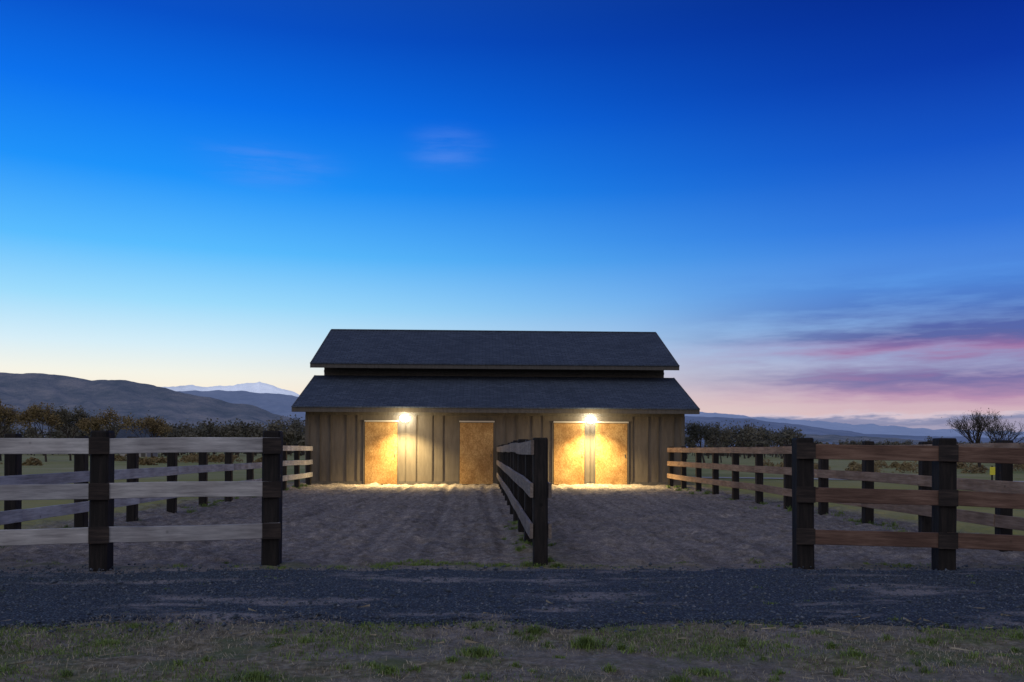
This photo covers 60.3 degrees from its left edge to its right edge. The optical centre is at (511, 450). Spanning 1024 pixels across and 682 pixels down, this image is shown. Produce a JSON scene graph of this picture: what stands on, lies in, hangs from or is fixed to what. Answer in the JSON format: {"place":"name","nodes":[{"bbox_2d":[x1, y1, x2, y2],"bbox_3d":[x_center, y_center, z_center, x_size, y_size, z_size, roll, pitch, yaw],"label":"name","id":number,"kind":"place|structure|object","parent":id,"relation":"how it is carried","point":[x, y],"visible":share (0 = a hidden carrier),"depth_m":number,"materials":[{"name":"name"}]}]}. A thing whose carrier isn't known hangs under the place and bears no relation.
{"place":"outdoors","nodes":[
{"label":"outdoors","id":0,"kind":"place"},
{"bbox_2d":[0,372,304,437],"bbox_3d":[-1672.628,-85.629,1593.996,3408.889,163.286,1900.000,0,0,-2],"label":"hillside","id":1,"kind":"structure","parent":0,"point":[125,398],"depth_m":1666.28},
{"bbox_2d":[164,382,298,396],"bbox_3d":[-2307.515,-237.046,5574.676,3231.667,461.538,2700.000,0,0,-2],"label":"mountain","id":2,"kind":"structure","parent":0,"point":[258,387],"depth_m":5916.81,"materials":[{"name":"blue stone"}]},
{"bbox_2d":[177,390,305,419],"bbox_3d":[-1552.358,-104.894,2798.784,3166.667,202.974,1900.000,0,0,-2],"label":"hillside","id":3,"kind":"structure","parent":0,"point":[279,404],"depth_m":2902.10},
{"bbox_2d":[0,452,1023,681],"bbox_3d":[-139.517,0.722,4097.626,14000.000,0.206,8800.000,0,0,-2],"label":"ground","id":4,"kind":"structure","parent":0,"point":[356,526],"depth_m":11.02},
{"bbox_2d":[0,402,24,460],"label":"deciduous tree","id":5,"kind":"object","parent":4,"relation":"on","point":[6,413],"visible":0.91,"depth_m":93.61,"materials":[{"name":"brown plant"}]},
{"bbox_2d":[8,402,63,461],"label":"deciduous tree","id":6,"kind":"object","parent":4,"relation":"on","point":[33,414],"visible":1,"depth_m":88.53,"materials":[{"name":"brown plant"}]},
{"bbox_2d":[36,404,95,460],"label":"deciduous tree","id":7,"kind":"object","parent":4,"relation":"on","point":[65,415],"visible":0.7,"depth_m":96.66,"materials":[{"name":"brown plant"}]},
{"bbox_2d":[75,406,135,434],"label":"deciduous tree","id":8,"kind":"object","parent":4,"relation":"on","point":[93,423],"visible":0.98,"depth_m":90.44,"materials":[{"name":"green plant"}]},
{"bbox_2d":[0,452,261,465],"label":"shrubs","id":9,"kind":"object","parent":4,"relation":"on","point":[192,458],"visible":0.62,"depth_m":86.07,"materials":[{"name":"green plant"}]},
{"bbox_2d":[116,426,159,456],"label":"farmhouse","id":10,"kind":"object","parent":4,"relation":"on","point":[122,433],"visible":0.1,"depth_m":146.64,"materials":[{"name":"grey"}]},
{"bbox_2d":[125,416,173,456],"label":"deciduous tree","id":11,"kind":"object","parent":4,"relation":"on","point":[151,426],"visible":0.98,"depth_m":96.38,"materials":[{"name":"green plant"}]},
{"bbox_2d":[0,430,312,570],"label":"wooden fence","id":12,"kind":"object","parent":4,"relation":"on","point":[103,493],"visible":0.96,"depth_m":9.84,"materials":[{"name":"wood"}]},
{"bbox_2d":[291,329,699,485],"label":"horse barn","id":13,"kind":"structure","parent":4,"relation":"on","point":[467,402],"depth_m":34.10,"materials":[{"name":"paint"}]},
{"bbox_2d":[365,422,396,483],"bbox_3d":[-5.005,0.098,33.703,1.230,2.360,0.037,0,0,-2],"label":"door","id":14,"kind":"structure","parent":13,"relation":"in","point":[380,437],"depth_m":33.68,"materials":[{"name":"wood"}]},
{"bbox_2d":[400,415,409,421],"bbox_3d":[-4.081,-1.220,33.611,0.387,0.264,0.331,0,0,-2],"label":"wall lamp","id":15,"kind":"object","parent":13,"relation":"attached to","point":[404,418],"visible":1,"depth_m":33.49,"materials":[{"name":"grey glass"}]},
{"bbox_2d":[460,423,492,483],"bbox_3d":[-1.362,0.114,33.827,1.280,2.360,0.037,0,0,-2],"label":"door","id":16,"kind":"structure","parent":13,"relation":"in","point":[476,439],"depth_m":33.81,"materials":[{"name":"brown wood"}]},
{"bbox_2d":[554,423,583,484],"bbox_3d":[2.196,0.130,33.948,1.180,2.360,0.037,0,0,-2],"label":"door","id":17,"kind":"structure","parent":13,"relation":"in","point":[568,437],"depth_m":33.93,"materials":[{"name":"wood"}]},
{"bbox_2d":[586,416,595,422],"bbox_3d":[3.025,-1.189,33.853,0.388,0.264,0.331,0,0,-2],"label":"wall lamp","id":18,"kind":"object","parent":13,"relation":"attached to","point":[590,419],"visible":1,"depth_m":33.73,"materials":[{"name":"grey glass"}]},
{"bbox_2d":[595,423,626,484],"bbox_3d":[3.830,0.137,34.004,1.230,2.360,0.037,0,0,-2],"label":"door","id":19,"kind":"structure","parent":13,"relation":"in","point":[610,439],"depth_m":33.98,"materials":[{"name":"brown wood"}]},
{"bbox_2d":[0,409,995,458],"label":"distant trees","id":20,"kind":"object","parent":4,"relation":"on","point":[748,435],"visible":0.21,"depth_m":186.61,"materials":[{"name":"green plant"}]},
{"bbox_2d":[234,445,777,455],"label":"shrubs","id":21,"kind":"object","parent":4,"relation":"on","point":[704,454],"visible":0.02,"depth_m":278.23,"materials":[{"name":"green plant"}]},
{"bbox_2d":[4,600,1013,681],"bbox_3d":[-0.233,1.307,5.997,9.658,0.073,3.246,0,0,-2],"label":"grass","id":22,"kind":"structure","parent":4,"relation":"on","point":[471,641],"depth_m":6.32,"materials":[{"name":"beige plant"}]},
{"bbox_2d":[0,483,1023,681],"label":"grass tufts","id":23,"kind":"object","parent":4,"relation":"on","point":[584,642],"visible":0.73,"depth_m":6.07,"materials":[{"name":"green plant"}]},
{"bbox_2d":[496,438,551,566],"bbox_3d":[-0.067,0.717,21.985,0.257,1.827,23.611,0,0,-2],"label":"wooden fence","id":24,"kind":"object","parent":4,"relation":"on","point":[525,485],"visible":0.94,"depth_m":11.33,"materials":[{"name":"brown wood"}]},
{"bbox_2d":[685,420,711,462],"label":"deciduous tree","id":25,"kind":"object","parent":4,"relation":"on","point":[693,429],"visible":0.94,"depth_m":100.09,"materials":[{"name":"green plant"}]},
{"bbox_2d":[702,422,733,462],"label":"deciduous tree","id":26,"kind":"object","parent":4,"relation":"on","point":[716,431],"visible":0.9,"depth_m":105.07,"materials":[{"name":"green plant"}]},
{"bbox_2d":[667,438,1023,569],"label":"wooden fence","id":27,"kind":"object","parent":4,"relation":"on","point":[935,500],"visible":0.94,"depth_m":9.95,"materials":[{"name":"brown wood"}]},
{"bbox_2d":[763,459,1023,473],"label":"shrubs","id":28,"kind":"object","parent":4,"relation":"on","point":[855,466],"visible":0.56,"depth_m":63.24,"materials":[{"name":"green plant"}]},
{"bbox_2d":[941,408,1014,471],"bbox_3d":[32.091,-0.709,61.459,4.291,4.594,5.166,0,0,-2],"label":"deciduous tree","id":29,"kind":"object","parent":4,"relation":"on","point":[979,428],"visible":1,"depth_m":60.68,"materials":[{"name":"brown plant"}]},
{"bbox_2d":[990,466,994,479],"bbox_3d":[21.095,1.047,38.735,0.250,0.750,0.070,0,0,-2],"label":"marker sign","id":30,"kind":"object","parent":4,"relation":"on","point":[992,470],"visible":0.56,"depth_m":38.70,"materials":[{"name":"yellow paint"}]},
{"bbox_2d":[982,418,1023,442],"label":"deciduous tree","id":31,"kind":"object","parent":4,"relation":"on","point":[998,433],"visible":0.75,"depth_m":63.08,"materials":[{"name":"brown plant"}]},
{"bbox_2d":[0,562,1023,633],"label":"gravel road","id":32,"kind":"structure","parent":0,"point":[584,618],"depth_m":7.83,"materials":[{"name":"grey gravel"}]},
{"bbox_2d":[0,610,1023,681],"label":"dry grass","id":33,"kind":"structure","parent":0,"point":[635,633],"depth_m":6.00,"materials":[{"name":"plant"}]},
{"bbox_2d":[0,0,1023,431],"label":"sky","id":34,"kind":"structure","parent":0,"point":[815,207],"materials":[{"name":"blue"}]},
{"bbox_2d":[685,412,1023,437],"bbox_3d":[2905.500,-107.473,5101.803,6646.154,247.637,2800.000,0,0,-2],"label":"hillside","id":35,"kind":"structure","parent":0,"point":[878,429],"depth_m":5178.95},
{"bbox_2d":[685,416,1023,447],"bbox_3d":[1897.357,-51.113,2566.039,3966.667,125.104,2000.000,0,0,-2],"label":"hillside","id":36,"kind":"structure","parent":0,"point":[805,429],"depth_m":2935.32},
{"bbox_2d":[702,477,1023,481],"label":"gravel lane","id":37,"kind":"structure","parent":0,"point":[783,478],"depth_m":43.08,"materials":[{"name":"grey gravel"}]},
{"bbox_2d":[799,434,1023,444],"bbox_3d":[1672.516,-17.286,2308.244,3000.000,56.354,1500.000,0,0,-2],"label":"hillside","id":38,"kind":"structure","parent":0,"point":[830,438],"depth_m":2381.01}
]}

